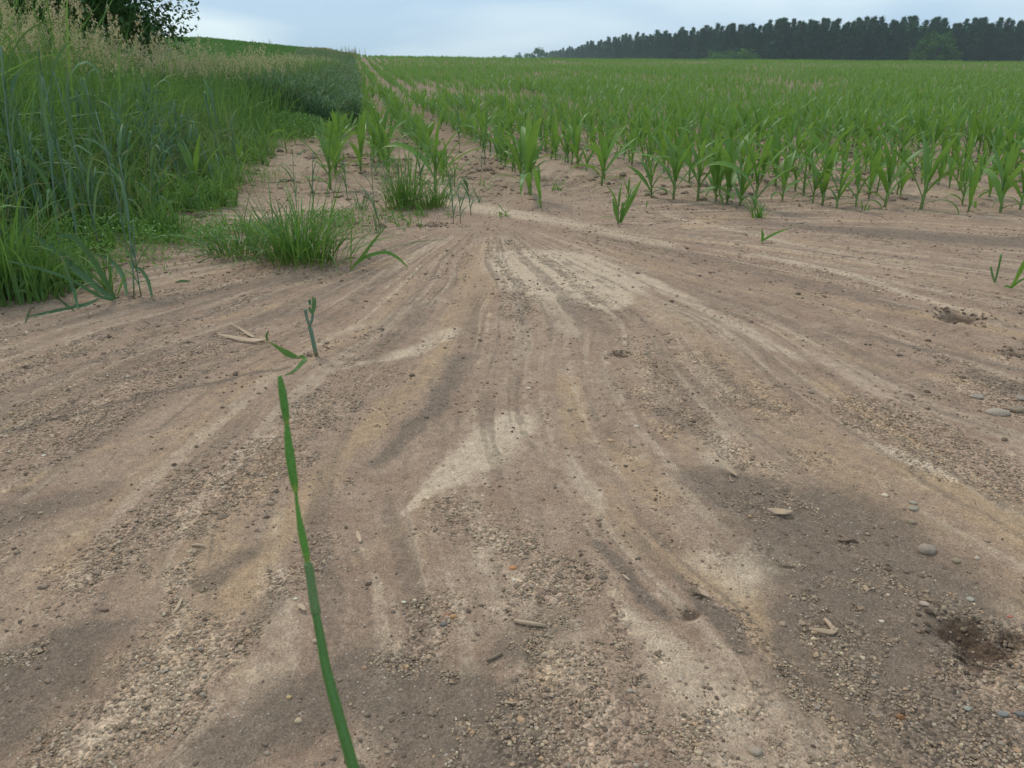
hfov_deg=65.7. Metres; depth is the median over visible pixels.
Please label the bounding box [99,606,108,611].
stone
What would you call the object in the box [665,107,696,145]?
maize plant
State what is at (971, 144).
maize plant
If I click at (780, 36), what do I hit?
pine tree
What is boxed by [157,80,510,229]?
scattered weeds
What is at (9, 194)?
cereal plant
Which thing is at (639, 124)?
maize plant
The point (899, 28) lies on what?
pine tree
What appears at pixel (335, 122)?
maize plant
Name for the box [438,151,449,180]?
maize plant
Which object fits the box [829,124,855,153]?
maize plant
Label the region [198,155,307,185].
edge weeds
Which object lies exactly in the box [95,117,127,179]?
cereal plant
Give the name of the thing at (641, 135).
maize plant
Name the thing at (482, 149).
cereal plant
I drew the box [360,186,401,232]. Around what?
grass clump
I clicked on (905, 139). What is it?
maize plant
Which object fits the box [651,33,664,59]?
pine tree
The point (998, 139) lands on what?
maize plant
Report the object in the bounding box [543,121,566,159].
maize plant
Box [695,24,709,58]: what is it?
pine tree
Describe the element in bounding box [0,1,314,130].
seed stems
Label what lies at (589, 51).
pine tree
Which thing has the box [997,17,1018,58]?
pine tree
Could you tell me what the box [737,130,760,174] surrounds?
maize plant
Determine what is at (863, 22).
pine tree
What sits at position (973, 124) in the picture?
maize plant
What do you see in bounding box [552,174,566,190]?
grass clump
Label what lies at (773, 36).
pine tree
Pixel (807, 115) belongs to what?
maize plant
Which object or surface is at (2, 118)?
cereal plant
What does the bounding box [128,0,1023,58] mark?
sky
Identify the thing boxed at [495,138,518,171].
maize plant
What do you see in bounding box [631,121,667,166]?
maize plant
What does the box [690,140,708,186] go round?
maize plant
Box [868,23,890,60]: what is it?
pine tree
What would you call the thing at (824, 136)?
maize plant
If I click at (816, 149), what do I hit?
maize plant
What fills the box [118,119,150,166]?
cereal plant
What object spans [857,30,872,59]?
pine tree
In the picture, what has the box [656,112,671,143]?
maize plant
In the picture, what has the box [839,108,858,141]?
maize plant
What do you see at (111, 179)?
cereal plant
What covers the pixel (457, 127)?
cereal plant
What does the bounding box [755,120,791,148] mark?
maize plant
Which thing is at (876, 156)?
maize plant
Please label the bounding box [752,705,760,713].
dry leaf
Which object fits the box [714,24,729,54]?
pine tree
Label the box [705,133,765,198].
maize plant
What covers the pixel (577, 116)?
maize plant
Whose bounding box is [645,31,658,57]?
pine tree
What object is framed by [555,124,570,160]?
maize plant
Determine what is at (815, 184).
maize plant
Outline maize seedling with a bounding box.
[612,180,641,222]
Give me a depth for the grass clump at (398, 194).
5.92 m
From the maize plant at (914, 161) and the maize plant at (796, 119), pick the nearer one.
the maize plant at (914, 161)
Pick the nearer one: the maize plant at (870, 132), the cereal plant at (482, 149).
the cereal plant at (482, 149)
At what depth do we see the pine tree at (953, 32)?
305.70 m
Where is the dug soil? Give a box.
[303,221,1023,684]
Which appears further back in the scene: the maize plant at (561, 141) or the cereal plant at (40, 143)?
the maize plant at (561, 141)
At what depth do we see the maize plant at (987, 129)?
9.96 m
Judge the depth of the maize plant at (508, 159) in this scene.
7.89 m
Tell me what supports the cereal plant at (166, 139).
on the ground at (392, 518)
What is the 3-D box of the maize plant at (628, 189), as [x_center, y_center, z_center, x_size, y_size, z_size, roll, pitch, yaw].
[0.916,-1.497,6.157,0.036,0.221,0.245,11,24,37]
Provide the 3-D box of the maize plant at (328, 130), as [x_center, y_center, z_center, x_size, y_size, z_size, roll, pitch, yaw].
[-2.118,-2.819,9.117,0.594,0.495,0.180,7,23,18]
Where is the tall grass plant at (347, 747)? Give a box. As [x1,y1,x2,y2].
[278,376,359,767]
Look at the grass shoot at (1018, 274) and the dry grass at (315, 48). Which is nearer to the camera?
the grass shoot at (1018, 274)
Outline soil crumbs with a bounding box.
[0,183,1023,767]
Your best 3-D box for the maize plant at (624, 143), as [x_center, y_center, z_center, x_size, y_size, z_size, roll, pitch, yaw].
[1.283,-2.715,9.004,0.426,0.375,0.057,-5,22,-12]
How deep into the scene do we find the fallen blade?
3.95 m
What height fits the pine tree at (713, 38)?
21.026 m
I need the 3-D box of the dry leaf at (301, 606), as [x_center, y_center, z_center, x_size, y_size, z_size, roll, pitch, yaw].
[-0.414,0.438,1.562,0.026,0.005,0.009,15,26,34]
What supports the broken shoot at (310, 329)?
on the ground at (392, 518)
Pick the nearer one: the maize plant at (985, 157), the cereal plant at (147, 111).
the cereal plant at (147, 111)
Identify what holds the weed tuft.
on the ground at (392, 518)
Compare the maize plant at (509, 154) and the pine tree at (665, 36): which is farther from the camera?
the pine tree at (665, 36)
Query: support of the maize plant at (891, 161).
on the ground at (392, 518)
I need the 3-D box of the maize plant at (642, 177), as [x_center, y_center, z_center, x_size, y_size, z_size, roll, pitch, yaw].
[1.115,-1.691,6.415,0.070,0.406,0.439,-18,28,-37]
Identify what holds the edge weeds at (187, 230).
on the ground at (392, 518)
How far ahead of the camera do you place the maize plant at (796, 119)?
10.26 m
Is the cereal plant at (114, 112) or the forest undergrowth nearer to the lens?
the cereal plant at (114, 112)
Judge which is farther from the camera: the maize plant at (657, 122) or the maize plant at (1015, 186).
the maize plant at (657, 122)
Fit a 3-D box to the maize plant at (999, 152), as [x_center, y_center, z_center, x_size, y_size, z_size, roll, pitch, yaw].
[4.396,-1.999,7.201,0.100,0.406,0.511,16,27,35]
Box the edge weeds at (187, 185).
[57,153,292,228]
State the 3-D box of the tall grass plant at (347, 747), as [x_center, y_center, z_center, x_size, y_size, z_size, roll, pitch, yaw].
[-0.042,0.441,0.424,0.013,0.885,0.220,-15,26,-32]
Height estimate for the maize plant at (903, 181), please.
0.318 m
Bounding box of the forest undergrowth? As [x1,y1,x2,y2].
[561,20,1022,60]
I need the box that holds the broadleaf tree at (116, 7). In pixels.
[0,0,199,74]
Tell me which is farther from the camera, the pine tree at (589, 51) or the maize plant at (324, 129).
the pine tree at (589, 51)
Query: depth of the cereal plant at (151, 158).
4.83 m
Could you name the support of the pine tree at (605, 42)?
on the ground at (392, 518)
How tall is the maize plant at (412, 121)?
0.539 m
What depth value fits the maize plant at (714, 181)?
6.26 m
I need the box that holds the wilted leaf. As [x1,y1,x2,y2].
[265,330,306,374]
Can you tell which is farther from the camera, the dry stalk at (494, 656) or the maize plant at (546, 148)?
the maize plant at (546, 148)
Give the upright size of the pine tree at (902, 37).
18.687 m
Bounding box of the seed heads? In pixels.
[0,0,341,86]
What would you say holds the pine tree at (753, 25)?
on the ground at (392, 518)
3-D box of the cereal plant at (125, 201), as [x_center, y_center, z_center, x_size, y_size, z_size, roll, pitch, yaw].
[-1.715,-0.759,3.642,0.342,0.731,0.242,3,22,7]
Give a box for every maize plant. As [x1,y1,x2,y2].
[164,132,221,202]
[234,135,249,166]
[247,118,282,145]
[268,125,299,152]
[289,121,360,189]
[312,116,349,153]
[313,146,345,177]
[317,129,349,158]
[317,138,332,173]
[319,110,357,144]
[319,131,349,161]
[320,117,337,150]
[321,146,348,177]
[322,131,347,156]
[323,135,350,169]
[325,139,337,172]
[342,103,409,163]
[346,110,366,170]
[353,113,392,142]
[364,132,398,162]
[365,123,377,154]
[366,111,390,137]
[368,124,406,164]
[369,119,377,156]
[369,126,396,152]
[370,135,379,160]
[374,146,394,166]
[375,145,397,167]
[381,115,482,191]
[404,111,437,138]
[410,122,421,148]
[414,116,432,151]
[417,131,433,154]
[419,139,441,170]
[421,116,442,146]
[421,121,428,152]
[424,149,460,183]
[429,140,462,175]
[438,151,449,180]
[439,154,471,187]
[460,109,501,146]
[462,119,506,155]
[466,114,492,141]
[468,116,492,145]
[476,108,491,146]
[476,121,488,152]
[482,118,510,150]
[488,121,501,156]
[489,117,555,182]
[492,128,499,158]
[493,127,512,163]
[494,130,516,166]
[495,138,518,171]
[498,138,533,172]
[499,135,514,163]
[501,151,517,172]
[504,130,540,173]
[505,142,544,172]
[513,142,550,177]
[515,107,551,142]
[519,110,542,196]
[533,112,559,149]
[533,165,541,208]
[538,115,560,153]
[539,132,549,154]
[540,122,566,158]
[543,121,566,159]
[544,116,549,151]
[546,125,563,154]
[551,125,585,162]
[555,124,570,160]
[557,121,596,164]
[565,104,588,143]
[566,117,592,166]
[569,125,635,185]
[572,141,599,171]
[580,120,602,145]
[582,130,632,179]
[585,118,600,151]
[586,121,612,149]
[589,120,622,140]
[595,127,620,149]
[598,124,622,143]
[600,183,635,223]
[606,133,625,158]
[609,124,645,161]
[609,129,641,159]
[615,128,660,163]
[623,117,642,164]
[623,177,636,197]
[628,151,671,197]
[629,115,652,144]
[629,130,673,165]
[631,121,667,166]
[636,129,716,199]
[637,112,640,146]
[638,109,673,147]
[638,136,667,167]
[639,119,648,149]
[649,128,710,180]
[653,129,670,172]
[653,145,681,170]
[654,130,695,175]
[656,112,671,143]
[659,131,714,182]
[662,137,729,200]
[664,108,698,153]
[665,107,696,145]
[667,113,676,155]
[674,105,713,139]
[677,124,690,148]
[677,124,707,150]
[679,118,713,148]
[682,103,721,136]
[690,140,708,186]
[692,131,724,162]
[699,134,740,176]
[700,160,725,194]
[702,114,727,142]
[702,125,724,157]
[703,131,808,208]
[704,108,714,143]
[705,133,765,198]
[706,128,755,164]
[706,150,739,205]
[710,115,751,139]
[710,138,725,180]
[715,114,746,142]
[722,103,757,143]
[723,129,743,202]
[724,107,773,158]
[724,143,766,208]
[733,126,756,154]
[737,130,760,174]
[738,113,771,148]
[739,101,786,148]
[739,126,779,160]
[740,139,761,178]
[752,128,788,165]
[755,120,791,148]
[757,123,791,185]
[757,133,772,180]
[762,141,823,190]
[768,162,793,185]
[770,149,807,200]
[774,122,814,171]
[776,137,837,195]
[778,136,786,165]
[780,108,819,136]
[783,118,802,150]
[783,121,791,152]
[783,126,802,155]
[789,111,828,142]
[792,155,838,203]
[795,122,854,178]
[795,145,825,174]
[804,111,848,144]
[804,130,814,168]
[807,138,850,204]
[810,108,829,142]
[812,120,839,150]
[813,136,871,180]
[813,137,830,157]
[814,156,865,208]
[817,133,840,163]
[820,142,841,179]
[829,115,869,154]
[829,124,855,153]
[832,148,887,208]
[836,146,869,183]
[837,133,886,196]
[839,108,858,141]
[842,137,850,166]
[844,112,872,147]
[846,144,869,166]
[851,108,874,146]
[851,134,931,206]
[853,124,869,155]
[853,135,877,171]
[854,110,889,148]
[856,127,895,150]
[860,157,899,190]
[867,113,907,147]
[873,125,883,146]
[878,152,922,194]
[880,104,908,136]
[880,150,890,174]
[884,119,930,163]
[885,112,927,145]
[885,118,908,153]
[886,120,920,153]
[888,125,989,214]
[889,124,926,146]
[890,139,917,162]
[896,164,913,195]
[899,148,930,180]
[901,109,931,146]
[901,145,911,171]
[902,116,956,157]
[903,104,932,149]
[911,138,943,170]
[914,106,959,153]
[916,108,937,147]
[919,148,935,183]
[930,154,947,184]
[931,114,968,148]
[936,139,966,164]
[942,130,947,149]
[944,148,994,194]
[944,158,988,204]
[947,139,979,162]
[947,146,971,178]
[947,151,958,187]
[949,105,969,153]
[950,107,1019,159]
[951,139,961,171]
[952,130,960,151]
[958,154,980,190]
[960,120,984,147]
[964,132,977,163]
[966,113,996,150]
[967,107,984,156]
[967,156,983,211]
[976,120,1003,150]
[978,139,994,181]
[978,142,1021,197]
[979,121,1007,157]
[983,141,1004,176]
[983,152,1006,196]
[984,135,1023,212]
[986,126,1023,164]
[991,146,1023,179]
[991,156,1023,209]
[992,122,1012,166]
[1002,135,1023,168]
[1004,117,1023,148]
[1014,139,1023,160]
[1016,124,1023,160]
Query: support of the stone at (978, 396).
on the ground at (392, 518)
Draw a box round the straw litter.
[19,130,998,731]
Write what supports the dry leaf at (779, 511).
on the ground at (392, 518)
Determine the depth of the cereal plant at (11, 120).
4.87 m
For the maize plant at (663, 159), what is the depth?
7.72 m
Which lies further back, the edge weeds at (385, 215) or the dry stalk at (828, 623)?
the edge weeds at (385, 215)
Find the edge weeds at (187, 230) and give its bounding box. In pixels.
[140,217,362,257]
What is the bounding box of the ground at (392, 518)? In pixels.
[0,38,1023,767]
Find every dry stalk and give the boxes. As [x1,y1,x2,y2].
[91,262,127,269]
[191,543,204,546]
[486,652,502,661]
[514,619,545,626]
[823,618,834,629]
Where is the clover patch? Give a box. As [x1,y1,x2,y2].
[69,210,293,257]
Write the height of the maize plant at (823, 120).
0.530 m
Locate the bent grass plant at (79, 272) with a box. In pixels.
[5,227,152,321]
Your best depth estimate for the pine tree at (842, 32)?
310.03 m
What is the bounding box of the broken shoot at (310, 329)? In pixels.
[303,297,317,354]
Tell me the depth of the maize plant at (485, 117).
10.07 m
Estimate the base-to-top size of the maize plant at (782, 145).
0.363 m
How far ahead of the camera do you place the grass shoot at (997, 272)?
3.89 m
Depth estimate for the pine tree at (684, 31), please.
391.18 m
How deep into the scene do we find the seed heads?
8.73 m
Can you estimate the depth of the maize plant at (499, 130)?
9.11 m
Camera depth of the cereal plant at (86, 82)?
6.27 m
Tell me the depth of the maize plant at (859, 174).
6.08 m
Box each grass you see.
[0,0,357,306]
[0,86,274,272]
[149,36,352,63]
[287,46,365,82]
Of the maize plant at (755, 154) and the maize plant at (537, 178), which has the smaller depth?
the maize plant at (537, 178)
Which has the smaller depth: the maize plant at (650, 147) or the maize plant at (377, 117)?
the maize plant at (650, 147)
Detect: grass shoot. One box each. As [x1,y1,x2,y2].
[351,228,407,269]
[761,228,789,241]
[990,254,1002,282]
[1004,260,1023,287]
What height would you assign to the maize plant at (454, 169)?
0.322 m
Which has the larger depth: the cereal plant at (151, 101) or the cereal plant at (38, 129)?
the cereal plant at (151, 101)
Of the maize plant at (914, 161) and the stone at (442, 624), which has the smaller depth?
the stone at (442, 624)
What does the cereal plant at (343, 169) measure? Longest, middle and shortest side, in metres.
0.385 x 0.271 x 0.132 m
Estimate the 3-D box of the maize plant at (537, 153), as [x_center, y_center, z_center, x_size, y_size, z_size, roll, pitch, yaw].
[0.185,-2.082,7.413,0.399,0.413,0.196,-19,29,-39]
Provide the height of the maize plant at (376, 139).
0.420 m
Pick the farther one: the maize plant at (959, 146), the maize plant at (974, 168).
the maize plant at (959, 146)
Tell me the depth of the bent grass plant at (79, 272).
3.60 m
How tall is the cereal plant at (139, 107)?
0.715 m
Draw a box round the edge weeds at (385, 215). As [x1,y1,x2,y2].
[313,204,422,234]
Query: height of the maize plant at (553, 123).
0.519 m
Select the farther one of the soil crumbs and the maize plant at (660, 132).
the maize plant at (660, 132)
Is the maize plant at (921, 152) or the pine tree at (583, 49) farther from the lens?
the pine tree at (583, 49)
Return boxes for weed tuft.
[337,46,365,59]
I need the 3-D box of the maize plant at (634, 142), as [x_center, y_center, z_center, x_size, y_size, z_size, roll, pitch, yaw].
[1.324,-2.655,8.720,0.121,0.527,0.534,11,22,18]
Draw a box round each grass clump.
[0,169,131,301]
[38,231,187,301]
[144,180,299,270]
[178,184,237,214]
[197,200,269,231]
[200,163,450,274]
[331,185,383,210]
[351,132,455,211]
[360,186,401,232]
[398,172,463,209]
[463,184,492,202]
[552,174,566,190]
[735,195,780,217]
[861,200,869,209]
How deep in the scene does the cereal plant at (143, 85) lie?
6.92 m
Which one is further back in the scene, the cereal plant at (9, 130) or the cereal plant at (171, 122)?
the cereal plant at (171, 122)
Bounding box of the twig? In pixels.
[837,539,858,542]
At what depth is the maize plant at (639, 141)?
8.50 m
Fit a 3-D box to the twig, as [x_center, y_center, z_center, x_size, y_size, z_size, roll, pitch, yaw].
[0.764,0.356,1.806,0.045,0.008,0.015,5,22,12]
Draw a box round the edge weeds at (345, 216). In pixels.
[255,207,386,236]
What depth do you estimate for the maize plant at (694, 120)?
10.43 m
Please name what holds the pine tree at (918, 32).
on the ground at (392, 518)
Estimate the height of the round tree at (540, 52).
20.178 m
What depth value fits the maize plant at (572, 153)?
8.52 m
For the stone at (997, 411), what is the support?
on the ground at (392, 518)
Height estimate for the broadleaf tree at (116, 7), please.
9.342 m
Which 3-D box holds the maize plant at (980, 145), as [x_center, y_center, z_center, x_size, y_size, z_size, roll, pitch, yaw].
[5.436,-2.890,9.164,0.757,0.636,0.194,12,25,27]
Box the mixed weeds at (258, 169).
[182,149,339,186]
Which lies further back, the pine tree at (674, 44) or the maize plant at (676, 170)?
the pine tree at (674, 44)
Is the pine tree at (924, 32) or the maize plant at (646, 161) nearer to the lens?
the maize plant at (646, 161)
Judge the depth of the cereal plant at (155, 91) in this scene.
6.85 m
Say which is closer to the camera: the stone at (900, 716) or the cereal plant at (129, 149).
the stone at (900, 716)
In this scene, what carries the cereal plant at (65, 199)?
on the ground at (392, 518)
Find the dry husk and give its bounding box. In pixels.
[809,625,838,633]
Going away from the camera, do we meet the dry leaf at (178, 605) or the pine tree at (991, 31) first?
the dry leaf at (178, 605)
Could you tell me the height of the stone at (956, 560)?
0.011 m
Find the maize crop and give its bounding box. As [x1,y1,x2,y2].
[327,52,1023,143]
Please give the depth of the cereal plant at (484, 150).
8.10 m
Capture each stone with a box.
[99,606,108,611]
[294,717,301,723]
[439,622,446,626]
[748,747,762,755]
[750,677,756,682]
[895,714,904,719]
[906,519,916,523]
[908,506,917,510]
[918,543,935,554]
[919,601,929,606]
[952,558,960,563]
[964,706,971,710]
[966,596,974,600]
[969,394,983,398]
[984,408,1010,415]
[998,711,1008,716]
[1006,405,1023,412]
[1014,395,1023,400]
[1014,711,1023,716]
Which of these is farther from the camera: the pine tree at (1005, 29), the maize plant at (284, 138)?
the pine tree at (1005, 29)
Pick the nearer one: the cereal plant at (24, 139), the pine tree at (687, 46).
the cereal plant at (24, 139)
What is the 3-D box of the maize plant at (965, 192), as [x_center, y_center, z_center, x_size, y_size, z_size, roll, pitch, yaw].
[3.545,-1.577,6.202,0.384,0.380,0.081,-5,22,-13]
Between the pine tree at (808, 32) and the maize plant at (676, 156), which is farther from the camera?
the pine tree at (808, 32)
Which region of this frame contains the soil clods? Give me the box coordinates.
[176,103,1022,228]
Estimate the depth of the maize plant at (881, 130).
8.79 m
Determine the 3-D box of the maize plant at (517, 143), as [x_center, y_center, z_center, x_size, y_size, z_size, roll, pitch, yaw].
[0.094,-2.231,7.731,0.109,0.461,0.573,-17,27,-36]
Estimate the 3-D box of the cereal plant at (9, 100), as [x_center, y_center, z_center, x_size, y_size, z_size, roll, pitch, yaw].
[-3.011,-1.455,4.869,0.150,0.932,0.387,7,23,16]
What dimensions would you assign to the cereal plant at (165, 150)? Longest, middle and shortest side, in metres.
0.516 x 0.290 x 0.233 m
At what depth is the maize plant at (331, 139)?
8.49 m
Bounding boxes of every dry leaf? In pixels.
[173,597,182,612]
[218,334,265,341]
[229,322,254,336]
[297,603,305,610]
[356,531,361,541]
[687,586,699,592]
[698,588,709,596]
[725,467,737,475]
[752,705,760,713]
[767,508,792,513]
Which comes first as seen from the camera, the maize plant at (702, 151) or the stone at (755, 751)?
the stone at (755, 751)
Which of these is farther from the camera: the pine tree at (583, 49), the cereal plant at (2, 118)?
the pine tree at (583, 49)
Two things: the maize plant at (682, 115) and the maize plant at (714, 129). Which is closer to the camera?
the maize plant at (714, 129)
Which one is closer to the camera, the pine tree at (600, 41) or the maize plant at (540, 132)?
the maize plant at (540, 132)
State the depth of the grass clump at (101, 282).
3.73 m
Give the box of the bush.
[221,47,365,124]
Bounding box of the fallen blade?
[175,280,189,282]
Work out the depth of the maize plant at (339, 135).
8.81 m
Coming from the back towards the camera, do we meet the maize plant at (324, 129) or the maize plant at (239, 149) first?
the maize plant at (324, 129)
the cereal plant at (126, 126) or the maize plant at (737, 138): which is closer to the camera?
the cereal plant at (126, 126)
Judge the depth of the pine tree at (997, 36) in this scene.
309.86 m
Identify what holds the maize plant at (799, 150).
on the ground at (392, 518)
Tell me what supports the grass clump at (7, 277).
on the ground at (392, 518)
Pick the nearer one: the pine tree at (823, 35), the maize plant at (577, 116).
the maize plant at (577, 116)
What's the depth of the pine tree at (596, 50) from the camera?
529.79 m
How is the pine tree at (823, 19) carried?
on the ground at (392, 518)
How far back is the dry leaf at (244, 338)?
3.10 m
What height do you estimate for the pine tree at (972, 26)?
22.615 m
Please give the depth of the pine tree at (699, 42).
372.53 m
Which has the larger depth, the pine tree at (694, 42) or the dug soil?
the pine tree at (694, 42)
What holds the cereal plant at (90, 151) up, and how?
on the ground at (392, 518)
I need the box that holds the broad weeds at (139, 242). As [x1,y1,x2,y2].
[2,211,245,270]
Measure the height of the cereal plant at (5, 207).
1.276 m
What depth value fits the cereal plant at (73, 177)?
4.89 m
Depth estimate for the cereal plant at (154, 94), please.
6.89 m
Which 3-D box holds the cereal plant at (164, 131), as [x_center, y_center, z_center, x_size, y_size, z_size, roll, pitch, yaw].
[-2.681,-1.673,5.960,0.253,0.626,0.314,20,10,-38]
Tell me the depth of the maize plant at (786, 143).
9.49 m
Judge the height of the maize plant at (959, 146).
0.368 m
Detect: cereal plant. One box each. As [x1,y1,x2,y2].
[0,22,68,253]
[0,51,31,134]
[0,68,38,172]
[0,95,39,188]
[0,99,35,181]
[0,101,18,189]
[0,108,54,196]
[0,112,46,223]
[0,132,47,227]
[0,157,24,256]
[0,176,26,218]
[4,133,45,229]
[5,47,77,245]
[7,90,64,195]
[8,138,56,234]
[14,119,51,186]
[24,144,86,216]
[35,152,77,224]
[37,41,93,257]
[40,61,108,252]
[54,152,104,205]
[55,158,103,214]
[62,87,147,255]
[63,117,113,217]
[63,156,91,216]
[65,116,101,225]
[68,131,95,192]
[69,77,112,182]
[69,87,85,143]
[71,103,98,150]
[75,137,174,298]
[76,79,95,115]
[79,69,108,124]
[82,147,138,228]
[83,129,135,211]
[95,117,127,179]
[99,101,142,184]
[99,139,131,202]
[105,124,142,224]
[106,213,152,295]
[113,82,143,162]
[113,111,132,168]
[116,96,145,145]
[116,116,171,229]
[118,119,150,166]
[122,106,160,164]
[123,104,170,212]
[130,100,161,160]
[133,65,152,127]
[134,86,173,158]
[136,84,167,130]
[141,80,170,137]
[142,125,201,189]
[143,123,168,179]
[147,131,178,190]
[150,132,182,170]
[151,109,188,180]
[154,96,179,137]
[154,116,177,193]
[154,124,179,180]
[156,151,170,184]
[157,102,209,153]
[167,100,182,162]
[168,104,184,148]
[168,106,193,142]
[168,112,197,177]
[170,123,193,178]
[181,109,217,180]
[182,100,206,165]
[184,123,205,167]
[191,91,230,183]
[203,76,229,175]
[227,108,243,186]
[277,147,310,209]
[305,145,335,212]
[334,154,348,199]
[352,150,396,217]
[383,157,409,181]
[409,144,436,184]
[438,171,458,223]
[441,178,470,222]
[452,107,463,153]
[457,174,481,213]
[472,129,492,171]
[472,139,485,167]
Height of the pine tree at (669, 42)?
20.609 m
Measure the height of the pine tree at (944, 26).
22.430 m
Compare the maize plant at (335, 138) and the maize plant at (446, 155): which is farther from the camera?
the maize plant at (335, 138)
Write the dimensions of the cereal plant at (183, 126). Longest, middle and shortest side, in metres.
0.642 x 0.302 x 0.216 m
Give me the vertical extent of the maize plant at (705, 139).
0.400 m
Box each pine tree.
[580,44,586,58]
[584,40,592,58]
[588,45,594,60]
[589,42,599,58]
[593,38,603,58]
[600,36,611,57]
[603,42,612,58]
[605,37,616,58]
[611,39,620,58]
[616,43,621,58]
[618,37,627,58]
[619,38,628,59]
[624,32,639,58]
[624,42,631,58]
[634,40,644,58]
[636,35,649,58]
[643,35,654,58]
[643,36,650,57]
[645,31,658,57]
[647,34,660,59]
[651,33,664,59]
[657,29,668,59]
[661,33,672,58]
[666,35,681,58]
[668,29,684,58]
[670,29,687,58]
[679,31,694,60]
[683,34,697,59]
[687,27,707,60]
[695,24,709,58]
[701,29,714,57]
[705,28,718,56]
[708,25,726,58]
[709,23,720,48]
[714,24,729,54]
[719,23,737,57]
[728,24,746,57]
[729,23,750,56]
[729,26,750,59]
[743,26,760,57]
[745,23,756,51]
[747,32,762,58]
[752,25,767,57]
[753,20,773,52]
[758,18,791,59]
[758,23,775,59]
[762,18,782,59]
[766,22,796,59]
[775,18,796,57]
[781,20,811,59]
[782,26,802,59]
[787,18,815,59]
[788,20,802,57]
[797,20,820,59]
[804,18,826,59]
[808,22,828,59]
[810,18,833,59]
[823,24,848,61]
[826,18,843,59]
[826,20,838,55]
[828,21,858,60]
[839,16,865,60]
[839,24,868,60]
[849,20,869,53]
[856,20,881,60]
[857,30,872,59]
[861,17,878,60]
[863,15,874,50]
[866,16,887,59]
[867,19,896,60]
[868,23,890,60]
[878,21,907,60]
[879,20,901,60]
[882,28,909,60]
[894,15,922,60]
[900,27,919,60]
[902,27,926,59]
[905,15,912,42]
[920,18,930,29]
[922,19,936,45]
[924,28,932,57]
[929,16,942,59]
[937,18,949,59]
[939,29,956,60]
[952,22,964,59]
[955,28,971,61]
[959,17,981,61]
[962,17,969,31]
[965,17,988,61]
[970,23,994,61]
[978,15,988,55]
[979,23,997,61]
[982,19,1003,61]
[993,26,1018,61]
[994,32,1005,60]
[995,16,1004,26]
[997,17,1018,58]
[998,19,1023,61]
[1001,19,1017,60]
[1007,22,1023,60]
[1012,34,1023,60]
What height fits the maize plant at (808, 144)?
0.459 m
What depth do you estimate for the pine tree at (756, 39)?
334.53 m
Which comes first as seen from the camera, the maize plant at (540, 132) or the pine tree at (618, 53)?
the maize plant at (540, 132)
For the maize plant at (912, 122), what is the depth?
10.34 m
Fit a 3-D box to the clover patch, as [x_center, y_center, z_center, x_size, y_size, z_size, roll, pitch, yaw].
[-2.025,-0.987,4.953,1.956,0.172,1.739,14,26,31]
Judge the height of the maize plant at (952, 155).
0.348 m
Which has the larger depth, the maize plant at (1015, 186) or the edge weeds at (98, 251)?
the maize plant at (1015, 186)
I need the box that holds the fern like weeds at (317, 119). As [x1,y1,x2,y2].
[229,111,397,144]
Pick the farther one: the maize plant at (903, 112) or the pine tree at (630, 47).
the pine tree at (630, 47)
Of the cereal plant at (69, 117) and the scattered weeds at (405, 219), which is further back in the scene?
the scattered weeds at (405, 219)
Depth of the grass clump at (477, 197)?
6.29 m
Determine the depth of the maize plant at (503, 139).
8.33 m
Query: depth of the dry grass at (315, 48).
84.88 m
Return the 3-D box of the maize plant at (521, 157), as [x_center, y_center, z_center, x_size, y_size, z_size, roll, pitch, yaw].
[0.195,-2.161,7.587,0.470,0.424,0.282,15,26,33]
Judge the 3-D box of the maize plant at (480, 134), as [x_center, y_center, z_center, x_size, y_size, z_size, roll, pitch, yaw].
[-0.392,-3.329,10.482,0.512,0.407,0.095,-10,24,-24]
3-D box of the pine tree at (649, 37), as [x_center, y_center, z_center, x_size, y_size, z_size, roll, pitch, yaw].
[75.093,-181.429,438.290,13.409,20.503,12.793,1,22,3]
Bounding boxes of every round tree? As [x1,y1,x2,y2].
[514,52,523,57]
[527,47,551,59]
[549,50,560,57]
[697,48,760,61]
[908,31,962,62]
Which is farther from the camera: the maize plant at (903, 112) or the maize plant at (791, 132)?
the maize plant at (903, 112)
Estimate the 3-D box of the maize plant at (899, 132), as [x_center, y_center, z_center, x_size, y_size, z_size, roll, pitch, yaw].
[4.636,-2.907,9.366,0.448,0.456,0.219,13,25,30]
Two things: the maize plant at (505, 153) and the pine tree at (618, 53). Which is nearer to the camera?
the maize plant at (505, 153)
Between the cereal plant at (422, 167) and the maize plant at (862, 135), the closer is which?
the cereal plant at (422, 167)
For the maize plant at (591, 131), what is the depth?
9.97 m
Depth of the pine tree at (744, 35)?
342.89 m
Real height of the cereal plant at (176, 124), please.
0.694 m
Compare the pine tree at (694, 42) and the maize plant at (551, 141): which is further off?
the pine tree at (694, 42)
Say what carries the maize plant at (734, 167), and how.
on the ground at (392, 518)
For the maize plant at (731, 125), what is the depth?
9.29 m
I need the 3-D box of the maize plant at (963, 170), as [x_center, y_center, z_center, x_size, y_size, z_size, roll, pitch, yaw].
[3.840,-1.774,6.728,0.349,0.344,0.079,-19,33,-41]
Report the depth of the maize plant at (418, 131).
9.57 m
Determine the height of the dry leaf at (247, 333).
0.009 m
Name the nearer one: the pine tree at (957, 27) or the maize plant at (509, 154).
the maize plant at (509, 154)
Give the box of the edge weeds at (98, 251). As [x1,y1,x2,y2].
[5,232,175,282]

